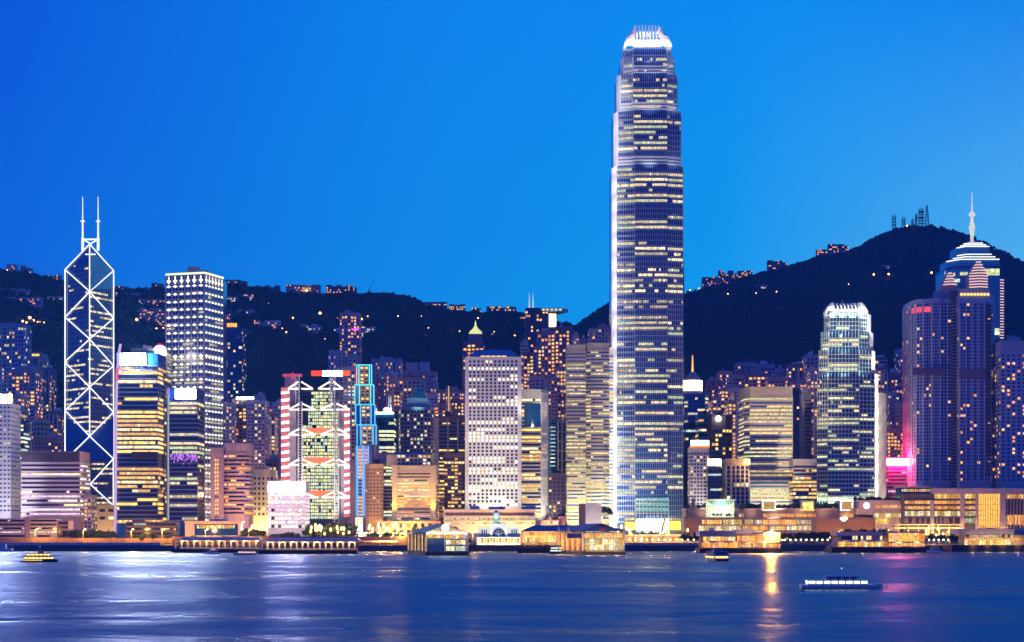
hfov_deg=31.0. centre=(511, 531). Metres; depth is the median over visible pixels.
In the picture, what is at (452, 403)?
window
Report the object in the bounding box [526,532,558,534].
lit window
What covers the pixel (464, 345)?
window
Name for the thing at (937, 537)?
tree
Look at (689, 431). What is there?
office block
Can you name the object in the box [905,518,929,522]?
window pane
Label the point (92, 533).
tree
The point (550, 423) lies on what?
window
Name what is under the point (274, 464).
window
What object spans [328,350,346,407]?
apartment tower
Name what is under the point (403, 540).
road wall
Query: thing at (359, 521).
lit kiosk
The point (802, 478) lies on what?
office block
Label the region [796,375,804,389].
apartment tower
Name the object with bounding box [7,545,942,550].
quay kerb
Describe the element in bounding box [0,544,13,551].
work barge
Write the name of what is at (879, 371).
window
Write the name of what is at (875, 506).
lit window
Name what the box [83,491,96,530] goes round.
office block
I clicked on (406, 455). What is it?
window
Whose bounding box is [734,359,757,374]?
apartment tower
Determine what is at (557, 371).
window
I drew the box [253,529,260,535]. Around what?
tree
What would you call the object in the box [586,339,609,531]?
striped office tower
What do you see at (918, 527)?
footbridge
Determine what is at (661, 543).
planter wall
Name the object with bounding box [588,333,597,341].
window
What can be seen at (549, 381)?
window
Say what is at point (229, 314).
hillside block
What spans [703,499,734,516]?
glass pavilion
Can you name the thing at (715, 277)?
window
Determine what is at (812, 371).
window
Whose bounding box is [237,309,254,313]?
hillside block
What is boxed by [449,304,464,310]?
hillside block
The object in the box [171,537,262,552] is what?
covered pier
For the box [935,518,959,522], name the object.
window pane
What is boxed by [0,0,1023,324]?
sky
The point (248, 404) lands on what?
window
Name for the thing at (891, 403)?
apartment tower
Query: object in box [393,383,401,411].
apartment tower
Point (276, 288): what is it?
hillside block
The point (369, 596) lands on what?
water
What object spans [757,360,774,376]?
apartment tower
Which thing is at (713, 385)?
apartment tower
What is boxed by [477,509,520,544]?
clock terminal
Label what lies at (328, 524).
tree
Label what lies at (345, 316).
window
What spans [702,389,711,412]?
apartment tower
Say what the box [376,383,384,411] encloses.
window
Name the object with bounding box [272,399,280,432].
apartment tower
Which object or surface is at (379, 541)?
shelter
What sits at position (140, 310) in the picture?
window
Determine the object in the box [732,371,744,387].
apartment tower
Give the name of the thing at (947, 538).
tree
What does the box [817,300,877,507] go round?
clawed skyscraper
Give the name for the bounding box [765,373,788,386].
apartment tower
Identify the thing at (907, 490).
lit window
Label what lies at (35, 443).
window
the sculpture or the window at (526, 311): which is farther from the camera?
the window at (526, 311)
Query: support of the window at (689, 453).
in the office block at (698, 453)
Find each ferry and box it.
[21,551,57,561]
[549,545,562,553]
[705,545,729,560]
[799,568,882,588]
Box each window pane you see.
[445,518,533,519]
[445,523,533,523]
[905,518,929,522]
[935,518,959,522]
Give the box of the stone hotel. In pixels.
[387,452,438,520]
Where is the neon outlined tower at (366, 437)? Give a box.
[354,364,378,531]
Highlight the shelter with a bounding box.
[363,541,397,544]
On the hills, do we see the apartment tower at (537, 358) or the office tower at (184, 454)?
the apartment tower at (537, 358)
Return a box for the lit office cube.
[267,482,309,535]
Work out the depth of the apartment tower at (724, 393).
1760.00 m
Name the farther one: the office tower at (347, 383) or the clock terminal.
the office tower at (347, 383)
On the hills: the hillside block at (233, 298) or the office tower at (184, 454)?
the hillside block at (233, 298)
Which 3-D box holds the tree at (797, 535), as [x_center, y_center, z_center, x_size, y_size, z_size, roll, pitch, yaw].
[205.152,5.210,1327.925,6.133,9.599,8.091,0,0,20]
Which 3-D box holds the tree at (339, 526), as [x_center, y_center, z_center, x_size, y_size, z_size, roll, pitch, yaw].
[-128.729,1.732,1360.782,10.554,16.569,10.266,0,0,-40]
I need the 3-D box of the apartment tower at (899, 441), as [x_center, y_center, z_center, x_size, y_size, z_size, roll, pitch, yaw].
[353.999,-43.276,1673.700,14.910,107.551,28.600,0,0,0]
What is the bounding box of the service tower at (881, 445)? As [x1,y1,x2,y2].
[878,393,885,499]
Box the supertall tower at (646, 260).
[609,25,683,533]
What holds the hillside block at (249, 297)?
on the hills
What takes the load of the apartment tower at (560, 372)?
on the hills
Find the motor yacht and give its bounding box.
[927,546,941,552]
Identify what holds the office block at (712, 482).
on the ground
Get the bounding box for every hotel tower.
[0,394,20,517]
[227,323,245,397]
[902,289,957,543]
[956,289,994,543]
[994,335,1023,487]
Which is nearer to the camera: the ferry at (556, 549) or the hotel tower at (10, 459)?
the ferry at (556, 549)
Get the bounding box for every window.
[0,328,29,393]
[0,407,20,511]
[9,373,41,449]
[12,399,29,420]
[28,361,47,418]
[34,423,50,437]
[35,443,63,450]
[47,371,54,417]
[50,415,61,436]
[85,499,95,530]
[100,509,116,518]
[140,310,164,325]
[197,525,234,527]
[224,407,235,442]
[228,331,245,396]
[236,409,245,441]
[248,404,268,465]
[254,477,274,514]
[266,463,277,481]
[272,417,273,453]
[327,285,355,292]
[329,353,343,383]
[340,316,358,359]
[340,371,355,458]
[366,469,381,515]
[372,363,399,385]
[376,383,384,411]
[379,524,430,531]
[387,377,394,409]
[394,392,400,411]
[398,455,429,463]
[399,410,434,460]
[400,381,423,401]
[403,376,435,391]
[436,408,444,415]
[438,394,462,404]
[445,458,463,506]
[452,403,464,415]
[464,345,482,389]
[469,360,516,505]
[492,528,504,534]
[522,345,527,388]
[523,356,532,388]
[526,311,556,349]
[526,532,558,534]
[534,350,540,374]
[538,335,553,376]
[546,381,556,418]
[549,478,563,519]
[550,423,554,469]
[556,331,572,365]
[557,371,565,395]
[557,423,564,472]
[562,533,563,549]
[567,533,581,537]
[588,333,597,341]
[689,453,708,504]
[703,277,717,286]
[712,430,730,498]
[713,401,719,412]
[717,375,731,386]
[718,392,729,410]
[719,271,751,282]
[727,404,734,458]
[731,392,738,457]
[732,379,743,387]
[735,367,756,371]
[745,377,763,386]
[762,368,773,376]
[766,381,786,386]
[768,261,786,268]
[787,368,801,380]
[794,392,798,456]
[804,359,816,374]
[806,371,816,457]
[829,244,848,251]
[839,536,881,539]
[874,505,900,507]
[876,371,886,400]
[888,377,899,387]
[888,404,893,427]
[888,433,895,456]
[889,543,924,545]
[896,353,901,371]
[898,430,901,456]
[902,489,928,491]
[904,303,950,480]
[956,303,993,480]
[967,535,1012,537]
[995,354,1023,481]
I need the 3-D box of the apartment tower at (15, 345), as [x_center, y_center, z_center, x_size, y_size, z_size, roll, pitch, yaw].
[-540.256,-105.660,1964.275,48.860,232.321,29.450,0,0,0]
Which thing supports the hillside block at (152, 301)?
on the hills
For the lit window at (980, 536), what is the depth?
1244.72 m
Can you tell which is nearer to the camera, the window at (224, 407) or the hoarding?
the hoarding
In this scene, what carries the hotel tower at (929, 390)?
on the ground
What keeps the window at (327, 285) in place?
in the hillside block at (331, 289)
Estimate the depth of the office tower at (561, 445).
1500.00 m
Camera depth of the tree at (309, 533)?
1360.62 m
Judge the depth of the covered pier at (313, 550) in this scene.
1130.30 m
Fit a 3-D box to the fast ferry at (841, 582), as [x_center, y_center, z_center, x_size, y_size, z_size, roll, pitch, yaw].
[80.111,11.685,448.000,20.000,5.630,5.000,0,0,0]
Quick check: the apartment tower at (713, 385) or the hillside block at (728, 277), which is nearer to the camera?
the apartment tower at (713, 385)
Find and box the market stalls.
[357,532,402,535]
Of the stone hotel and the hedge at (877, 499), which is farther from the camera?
the stone hotel
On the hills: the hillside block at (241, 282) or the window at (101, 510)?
the hillside block at (241, 282)
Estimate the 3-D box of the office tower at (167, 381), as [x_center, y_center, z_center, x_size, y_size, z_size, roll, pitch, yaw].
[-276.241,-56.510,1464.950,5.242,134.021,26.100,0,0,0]
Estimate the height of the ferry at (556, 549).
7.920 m
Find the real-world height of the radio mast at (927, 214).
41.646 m
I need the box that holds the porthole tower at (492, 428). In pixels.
[465,350,520,543]
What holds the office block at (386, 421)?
on the ground
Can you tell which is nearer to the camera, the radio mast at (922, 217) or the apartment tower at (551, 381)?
the apartment tower at (551, 381)
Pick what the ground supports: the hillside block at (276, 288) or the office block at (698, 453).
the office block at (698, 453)
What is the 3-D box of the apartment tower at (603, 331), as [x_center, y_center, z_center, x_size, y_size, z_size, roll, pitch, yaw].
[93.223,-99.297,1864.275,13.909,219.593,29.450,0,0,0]
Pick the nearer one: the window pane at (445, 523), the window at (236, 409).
the window pane at (445, 523)
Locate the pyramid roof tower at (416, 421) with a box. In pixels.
[399,387,434,464]
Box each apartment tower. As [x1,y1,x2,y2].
[0,322,31,393]
[8,365,42,450]
[12,391,29,420]
[27,352,49,418]
[45,365,55,419]
[49,407,63,436]
[222,399,236,447]
[236,401,245,442]
[246,396,269,465]
[254,392,265,399]
[270,411,278,454]
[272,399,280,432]
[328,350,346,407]
[339,310,361,365]
[348,353,358,366]
[371,356,402,385]
[375,378,385,411]
[386,370,397,411]
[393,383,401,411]
[398,373,425,401]
[403,362,437,393]
[426,392,438,408]
[429,377,438,393]
[435,386,464,410]
[435,399,446,415]
[451,394,464,415]
[463,321,483,389]
[521,338,527,388]
[523,349,532,388]
[525,294,567,351]
[529,374,544,388]
[533,342,541,375]
[537,328,554,376]
[544,374,557,418]
[554,323,573,376]
[556,365,565,395]
[557,392,565,418]
[572,331,578,342]
[579,335,588,343]
[587,327,597,342]
[597,324,608,342]
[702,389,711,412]
[705,377,721,395]
[710,394,721,414]
[716,367,732,386]
[717,384,731,414]
[724,397,735,458]
[730,384,742,458]
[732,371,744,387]
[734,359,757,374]
[742,371,768,386]
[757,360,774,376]
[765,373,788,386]
[774,365,783,375]
[784,361,801,381]
[786,377,799,389]
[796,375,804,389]
[802,351,818,376]
[805,365,817,458]
[875,354,887,367]
[875,364,887,400]
[886,398,900,428]
[886,427,896,464]
[888,369,901,387]
[888,388,895,399]
[891,384,901,402]
[892,424,901,457]
[894,348,901,372]
[896,403,901,425]
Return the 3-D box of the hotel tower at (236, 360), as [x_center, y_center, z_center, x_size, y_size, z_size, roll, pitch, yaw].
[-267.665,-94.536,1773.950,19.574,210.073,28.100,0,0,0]
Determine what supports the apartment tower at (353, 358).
on the hills
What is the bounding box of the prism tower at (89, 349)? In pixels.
[64,197,113,503]
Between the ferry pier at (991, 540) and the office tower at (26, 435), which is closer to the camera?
the ferry pier at (991, 540)
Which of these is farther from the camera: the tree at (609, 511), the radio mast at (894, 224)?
the radio mast at (894, 224)
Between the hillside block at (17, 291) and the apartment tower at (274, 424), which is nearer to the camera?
the apartment tower at (274, 424)
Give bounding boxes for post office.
[443,506,535,532]
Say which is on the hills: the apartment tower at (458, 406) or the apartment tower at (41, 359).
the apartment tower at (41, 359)
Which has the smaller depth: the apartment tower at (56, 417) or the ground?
the ground
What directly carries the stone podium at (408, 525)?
on the ground
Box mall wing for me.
[853,500,900,534]
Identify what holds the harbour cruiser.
on the water
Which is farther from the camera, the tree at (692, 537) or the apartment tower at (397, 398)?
the apartment tower at (397, 398)
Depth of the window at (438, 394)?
1782.11 m
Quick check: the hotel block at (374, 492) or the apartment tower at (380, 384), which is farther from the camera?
the apartment tower at (380, 384)
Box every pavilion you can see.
[126,522,179,537]
[689,496,696,509]
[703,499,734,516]
[760,500,775,510]
[799,500,814,510]
[837,500,852,510]
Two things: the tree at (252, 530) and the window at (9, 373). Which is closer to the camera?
the tree at (252, 530)
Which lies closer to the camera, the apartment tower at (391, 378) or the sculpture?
the sculpture
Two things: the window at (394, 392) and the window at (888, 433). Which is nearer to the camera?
the window at (888, 433)
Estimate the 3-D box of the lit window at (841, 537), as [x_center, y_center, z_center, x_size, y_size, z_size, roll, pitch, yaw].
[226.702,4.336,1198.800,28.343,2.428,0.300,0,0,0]
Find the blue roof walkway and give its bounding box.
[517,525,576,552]
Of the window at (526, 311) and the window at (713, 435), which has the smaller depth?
the window at (713, 435)
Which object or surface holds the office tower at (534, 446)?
on the ground
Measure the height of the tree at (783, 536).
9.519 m
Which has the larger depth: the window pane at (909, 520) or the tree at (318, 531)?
the window pane at (909, 520)
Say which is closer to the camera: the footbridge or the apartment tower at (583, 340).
the footbridge
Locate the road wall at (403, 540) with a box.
[172,536,406,544]
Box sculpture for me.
[660,519,665,533]
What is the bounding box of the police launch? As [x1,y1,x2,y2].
[202,548,221,553]
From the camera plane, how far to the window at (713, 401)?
1719.71 m
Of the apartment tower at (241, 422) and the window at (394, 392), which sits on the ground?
the apartment tower at (241, 422)
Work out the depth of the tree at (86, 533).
1349.21 m
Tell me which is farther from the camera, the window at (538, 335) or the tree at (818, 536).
the window at (538, 335)
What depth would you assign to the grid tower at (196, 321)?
1657.95 m
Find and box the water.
[0,551,1023,641]
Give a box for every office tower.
[21,418,31,450]
[114,344,165,537]
[131,344,170,376]
[163,374,170,521]
[166,388,203,535]
[339,366,355,535]
[435,411,464,523]
[521,386,547,524]
[548,419,557,472]
[557,419,565,531]
[565,342,585,531]
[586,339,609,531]
[609,348,612,531]
[695,410,711,439]
[707,411,731,498]
[738,387,792,543]
[793,388,798,458]
[798,368,811,458]
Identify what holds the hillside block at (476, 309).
on the hills
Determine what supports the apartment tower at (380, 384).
on the hills
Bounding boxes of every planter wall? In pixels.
[625,543,698,544]
[781,543,830,544]
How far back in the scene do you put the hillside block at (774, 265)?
3001.12 m
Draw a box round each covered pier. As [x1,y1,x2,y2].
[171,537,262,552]
[258,538,360,553]
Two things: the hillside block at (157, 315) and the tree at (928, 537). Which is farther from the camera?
the hillside block at (157, 315)
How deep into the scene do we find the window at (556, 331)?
1939.67 m
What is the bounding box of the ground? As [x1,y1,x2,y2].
[780,542,958,544]
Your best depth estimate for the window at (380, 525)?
1384.87 m
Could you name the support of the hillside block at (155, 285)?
on the hills
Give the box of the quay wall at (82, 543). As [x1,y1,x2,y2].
[0,543,160,544]
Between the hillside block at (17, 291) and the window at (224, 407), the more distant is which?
the hillside block at (17, 291)
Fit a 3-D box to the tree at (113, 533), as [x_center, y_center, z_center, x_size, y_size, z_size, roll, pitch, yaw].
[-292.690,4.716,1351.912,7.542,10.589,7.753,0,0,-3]
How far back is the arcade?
1319.65 m
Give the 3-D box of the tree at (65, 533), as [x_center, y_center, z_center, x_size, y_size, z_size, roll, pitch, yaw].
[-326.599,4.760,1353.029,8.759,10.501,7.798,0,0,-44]
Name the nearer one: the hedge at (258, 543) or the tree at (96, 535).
the hedge at (258, 543)
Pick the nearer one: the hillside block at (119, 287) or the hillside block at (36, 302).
the hillside block at (36, 302)
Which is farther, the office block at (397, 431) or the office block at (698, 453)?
the office block at (397, 431)
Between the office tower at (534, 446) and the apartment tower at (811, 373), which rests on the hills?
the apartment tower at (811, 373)
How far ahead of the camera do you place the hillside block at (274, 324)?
2480.00 m
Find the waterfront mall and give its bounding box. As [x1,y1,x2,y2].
[900,488,1023,537]
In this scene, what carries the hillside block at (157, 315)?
on the hills
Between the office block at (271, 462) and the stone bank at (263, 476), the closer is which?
the stone bank at (263, 476)
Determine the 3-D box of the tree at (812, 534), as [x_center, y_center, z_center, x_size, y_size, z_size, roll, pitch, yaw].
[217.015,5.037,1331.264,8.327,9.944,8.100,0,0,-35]
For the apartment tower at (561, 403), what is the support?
on the ground
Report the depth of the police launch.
1123.72 m
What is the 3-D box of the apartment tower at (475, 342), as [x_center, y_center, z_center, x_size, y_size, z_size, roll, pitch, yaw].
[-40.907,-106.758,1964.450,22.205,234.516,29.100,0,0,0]
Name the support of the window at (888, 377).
in the apartment tower at (894, 377)
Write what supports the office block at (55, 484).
on the ground
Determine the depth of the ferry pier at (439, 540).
1053.50 m
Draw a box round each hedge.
[5,540,170,544]
[172,540,362,544]
[520,543,552,547]
[855,498,898,499]
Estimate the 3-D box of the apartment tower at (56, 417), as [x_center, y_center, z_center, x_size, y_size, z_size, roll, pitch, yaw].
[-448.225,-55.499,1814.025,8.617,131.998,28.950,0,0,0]
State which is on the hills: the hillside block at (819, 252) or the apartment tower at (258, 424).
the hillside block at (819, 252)
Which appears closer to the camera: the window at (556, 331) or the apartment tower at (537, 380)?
the apartment tower at (537, 380)
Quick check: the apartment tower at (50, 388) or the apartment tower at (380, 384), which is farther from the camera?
the apartment tower at (50, 388)
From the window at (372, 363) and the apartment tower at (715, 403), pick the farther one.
the window at (372, 363)
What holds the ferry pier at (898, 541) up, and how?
in the water
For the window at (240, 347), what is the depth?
1761.78 m
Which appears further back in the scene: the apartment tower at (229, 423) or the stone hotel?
the apartment tower at (229, 423)
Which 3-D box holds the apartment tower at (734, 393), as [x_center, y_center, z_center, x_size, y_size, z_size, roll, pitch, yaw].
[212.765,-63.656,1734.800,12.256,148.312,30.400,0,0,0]
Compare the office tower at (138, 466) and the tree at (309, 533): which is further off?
the office tower at (138, 466)
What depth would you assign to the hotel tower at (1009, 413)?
1450.00 m
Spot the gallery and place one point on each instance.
(221, 527)
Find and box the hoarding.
[0,538,171,544]
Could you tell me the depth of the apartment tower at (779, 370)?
1992.25 m
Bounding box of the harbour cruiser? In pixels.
[233,549,256,554]
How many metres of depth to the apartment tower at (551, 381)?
1600.00 m
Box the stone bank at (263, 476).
[253,466,276,535]
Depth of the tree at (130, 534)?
1339.23 m
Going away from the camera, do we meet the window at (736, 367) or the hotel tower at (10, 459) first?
the hotel tower at (10, 459)
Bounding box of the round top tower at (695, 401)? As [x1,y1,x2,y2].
[680,355,707,533]
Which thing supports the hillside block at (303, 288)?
on the hills
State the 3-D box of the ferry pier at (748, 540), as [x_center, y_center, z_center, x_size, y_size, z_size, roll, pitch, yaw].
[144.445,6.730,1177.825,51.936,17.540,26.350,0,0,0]
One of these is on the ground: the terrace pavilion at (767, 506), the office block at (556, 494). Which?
the office block at (556, 494)
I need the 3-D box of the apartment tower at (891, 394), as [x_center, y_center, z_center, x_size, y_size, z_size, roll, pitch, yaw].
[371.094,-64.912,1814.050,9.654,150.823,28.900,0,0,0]
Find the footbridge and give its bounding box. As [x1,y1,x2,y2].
[893,524,962,542]
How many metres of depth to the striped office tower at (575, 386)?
1474.90 m
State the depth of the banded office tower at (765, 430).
1469.90 m
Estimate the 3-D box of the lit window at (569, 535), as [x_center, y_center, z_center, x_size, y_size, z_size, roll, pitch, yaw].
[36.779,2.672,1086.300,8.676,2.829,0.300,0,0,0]
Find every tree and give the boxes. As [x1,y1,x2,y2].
[62,531,72,537]
[76,529,85,537]
[84,530,90,537]
[89,529,95,537]
[93,530,103,537]
[101,530,111,537]
[109,531,117,537]
[126,532,134,537]
[139,533,147,541]
[241,528,250,535]
[248,528,254,535]
[252,530,266,535]
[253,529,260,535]
[301,524,312,535]
[305,523,314,535]
[316,525,327,535]
[318,525,328,535]
[324,522,334,535]
[331,522,343,535]
[338,525,350,535]
[345,524,358,535]
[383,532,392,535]
[605,508,613,514]
[681,533,691,540]
[688,535,696,542]
[737,504,747,513]
[780,532,786,542]
[787,533,797,540]
[793,532,799,542]
[800,532,813,540]
[809,531,816,542]
[814,531,823,542]
[819,531,830,539]
[925,535,932,544]
[933,535,941,544]
[942,535,952,540]
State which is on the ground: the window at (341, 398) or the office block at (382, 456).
the office block at (382, 456)
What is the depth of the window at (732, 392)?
1719.71 m
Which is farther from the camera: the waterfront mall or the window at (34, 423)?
the window at (34, 423)
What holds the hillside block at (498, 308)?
on the hills
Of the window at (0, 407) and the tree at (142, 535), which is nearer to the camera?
the tree at (142, 535)
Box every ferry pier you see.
[407,524,470,555]
[557,523,624,554]
[696,528,781,552]
[825,530,926,552]
[943,527,1023,551]
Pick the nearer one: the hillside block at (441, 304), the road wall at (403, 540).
the road wall at (403, 540)
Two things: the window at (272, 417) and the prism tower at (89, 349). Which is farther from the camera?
the window at (272, 417)
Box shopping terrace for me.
[679,508,874,538]
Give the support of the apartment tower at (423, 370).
on the hills
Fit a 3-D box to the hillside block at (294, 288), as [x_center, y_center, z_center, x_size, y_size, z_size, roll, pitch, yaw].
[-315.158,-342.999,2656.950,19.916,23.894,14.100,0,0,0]
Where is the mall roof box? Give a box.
[894,486,932,499]
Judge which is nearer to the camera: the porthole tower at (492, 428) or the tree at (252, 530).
the tree at (252, 530)
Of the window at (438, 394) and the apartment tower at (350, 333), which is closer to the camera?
the window at (438, 394)
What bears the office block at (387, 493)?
on the ground
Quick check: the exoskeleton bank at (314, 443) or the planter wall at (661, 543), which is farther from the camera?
the exoskeleton bank at (314, 443)
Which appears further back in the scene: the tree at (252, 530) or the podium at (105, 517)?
the podium at (105, 517)
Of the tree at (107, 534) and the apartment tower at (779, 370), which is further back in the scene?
the apartment tower at (779, 370)
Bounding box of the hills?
[0,232,1023,541]
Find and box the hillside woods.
[0,224,1023,459]
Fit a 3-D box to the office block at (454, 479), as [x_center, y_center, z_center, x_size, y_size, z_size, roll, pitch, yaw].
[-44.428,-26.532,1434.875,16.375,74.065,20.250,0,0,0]
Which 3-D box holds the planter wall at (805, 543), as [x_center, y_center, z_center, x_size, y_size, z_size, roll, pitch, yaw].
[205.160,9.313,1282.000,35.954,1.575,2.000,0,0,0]
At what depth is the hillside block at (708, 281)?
3000.00 m
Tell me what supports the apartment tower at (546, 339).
on the hills
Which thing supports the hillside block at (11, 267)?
on the hills
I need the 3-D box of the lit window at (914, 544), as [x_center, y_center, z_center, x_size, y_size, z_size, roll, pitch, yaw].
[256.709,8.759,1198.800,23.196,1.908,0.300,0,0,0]
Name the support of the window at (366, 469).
in the hotel block at (374, 492)
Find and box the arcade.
[625,534,698,542]
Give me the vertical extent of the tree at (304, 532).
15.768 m
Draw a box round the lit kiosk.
[355,517,363,535]
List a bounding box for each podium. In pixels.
[97,504,116,536]
[377,521,440,535]
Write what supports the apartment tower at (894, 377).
on the hills
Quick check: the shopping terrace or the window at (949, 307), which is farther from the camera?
the window at (949, 307)
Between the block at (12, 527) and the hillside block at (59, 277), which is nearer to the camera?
the block at (12, 527)
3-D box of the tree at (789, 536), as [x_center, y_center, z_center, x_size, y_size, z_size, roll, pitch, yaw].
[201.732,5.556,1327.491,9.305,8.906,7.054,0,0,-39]
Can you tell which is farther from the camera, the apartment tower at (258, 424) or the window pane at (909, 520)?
the apartment tower at (258, 424)
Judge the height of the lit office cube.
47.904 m
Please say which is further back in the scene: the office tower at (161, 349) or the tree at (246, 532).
the office tower at (161, 349)
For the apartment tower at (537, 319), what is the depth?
2051.21 m
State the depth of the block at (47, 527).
1349.85 m
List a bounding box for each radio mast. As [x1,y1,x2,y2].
[892,216,895,228]
[902,215,905,227]
[918,209,923,226]
[924,206,929,226]
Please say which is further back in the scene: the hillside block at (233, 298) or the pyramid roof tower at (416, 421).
the hillside block at (233, 298)
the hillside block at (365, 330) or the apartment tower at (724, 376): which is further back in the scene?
the hillside block at (365, 330)
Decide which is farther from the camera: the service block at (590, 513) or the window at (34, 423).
the window at (34, 423)
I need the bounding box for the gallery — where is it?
[184,519,244,535]
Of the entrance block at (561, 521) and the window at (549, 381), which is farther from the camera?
the window at (549, 381)
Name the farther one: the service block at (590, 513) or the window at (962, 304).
the window at (962, 304)
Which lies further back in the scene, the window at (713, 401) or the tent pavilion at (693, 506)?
the window at (713, 401)
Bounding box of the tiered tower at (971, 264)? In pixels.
[936,200,1003,340]
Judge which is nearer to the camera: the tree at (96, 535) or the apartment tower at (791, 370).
the tree at (96, 535)
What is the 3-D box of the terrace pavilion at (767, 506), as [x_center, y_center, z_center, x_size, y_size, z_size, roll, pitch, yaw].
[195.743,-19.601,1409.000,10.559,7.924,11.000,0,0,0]
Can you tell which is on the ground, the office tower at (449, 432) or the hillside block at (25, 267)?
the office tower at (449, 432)
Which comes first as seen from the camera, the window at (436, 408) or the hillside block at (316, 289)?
the window at (436, 408)
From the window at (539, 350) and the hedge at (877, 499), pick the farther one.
the window at (539, 350)
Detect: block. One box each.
[0,518,24,537]
[1,289,31,295]
[6,264,18,271]
[7,297,42,307]
[20,265,33,273]
[21,451,90,537]
[30,518,61,537]
[33,419,50,450]
[34,434,63,450]
[47,296,63,299]
[48,275,61,279]
[58,520,72,537]
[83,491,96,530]
[115,286,129,288]
[139,299,164,305]
[140,308,164,325]
[151,283,163,287]
[210,443,253,531]
[225,280,247,285]
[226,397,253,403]
[227,296,237,301]
[227,309,231,320]
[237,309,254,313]
[242,294,253,299]
[254,320,280,328]
[255,285,280,291]
[265,455,277,481]
[286,284,299,293]
[300,285,310,292]
[301,324,321,333]
[311,285,320,293]
[326,285,356,294]
[362,326,375,336]
[365,459,383,531]
[374,451,393,463]
[377,396,395,452]
[383,463,391,520]
[394,412,398,451]
[423,302,446,307]
[444,449,464,508]
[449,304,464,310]
[471,307,480,311]
[486,306,515,311]
[541,516,564,524]
[548,470,564,519]
[579,503,601,531]
[684,422,695,508]
[688,440,709,507]
[702,277,717,288]
[705,459,721,507]
[718,270,752,284]
[722,459,749,507]
[767,260,786,270]
[789,454,816,542]
[816,249,826,255]
[827,244,848,254]
[886,458,906,499]
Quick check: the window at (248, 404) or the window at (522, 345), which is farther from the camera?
the window at (522, 345)
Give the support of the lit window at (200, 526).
in the gallery
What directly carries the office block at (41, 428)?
on the ground
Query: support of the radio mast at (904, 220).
on the hills
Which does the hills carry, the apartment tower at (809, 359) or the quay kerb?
the apartment tower at (809, 359)
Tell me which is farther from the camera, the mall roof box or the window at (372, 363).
the window at (372, 363)
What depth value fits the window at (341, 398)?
1599.82 m
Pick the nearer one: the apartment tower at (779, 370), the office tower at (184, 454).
the office tower at (184, 454)
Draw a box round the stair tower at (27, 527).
[25,517,32,537]
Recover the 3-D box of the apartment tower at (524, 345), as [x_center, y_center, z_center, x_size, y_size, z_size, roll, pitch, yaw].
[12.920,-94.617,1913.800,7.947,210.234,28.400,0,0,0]
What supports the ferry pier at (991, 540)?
in the water
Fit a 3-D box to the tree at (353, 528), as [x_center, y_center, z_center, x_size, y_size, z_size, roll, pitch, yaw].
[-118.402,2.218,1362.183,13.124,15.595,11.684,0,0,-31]
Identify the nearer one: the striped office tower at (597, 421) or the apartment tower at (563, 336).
the striped office tower at (597, 421)
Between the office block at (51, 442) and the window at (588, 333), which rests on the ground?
the office block at (51, 442)
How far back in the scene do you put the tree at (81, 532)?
1348.74 m
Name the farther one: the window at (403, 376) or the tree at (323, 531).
the window at (403, 376)
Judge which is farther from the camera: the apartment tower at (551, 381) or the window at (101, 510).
the apartment tower at (551, 381)
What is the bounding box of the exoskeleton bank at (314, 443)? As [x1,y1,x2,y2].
[278,371,349,525]
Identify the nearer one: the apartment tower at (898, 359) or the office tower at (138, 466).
the office tower at (138, 466)
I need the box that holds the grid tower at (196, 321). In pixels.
[165,267,226,520]
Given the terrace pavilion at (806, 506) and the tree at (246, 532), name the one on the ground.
the tree at (246, 532)

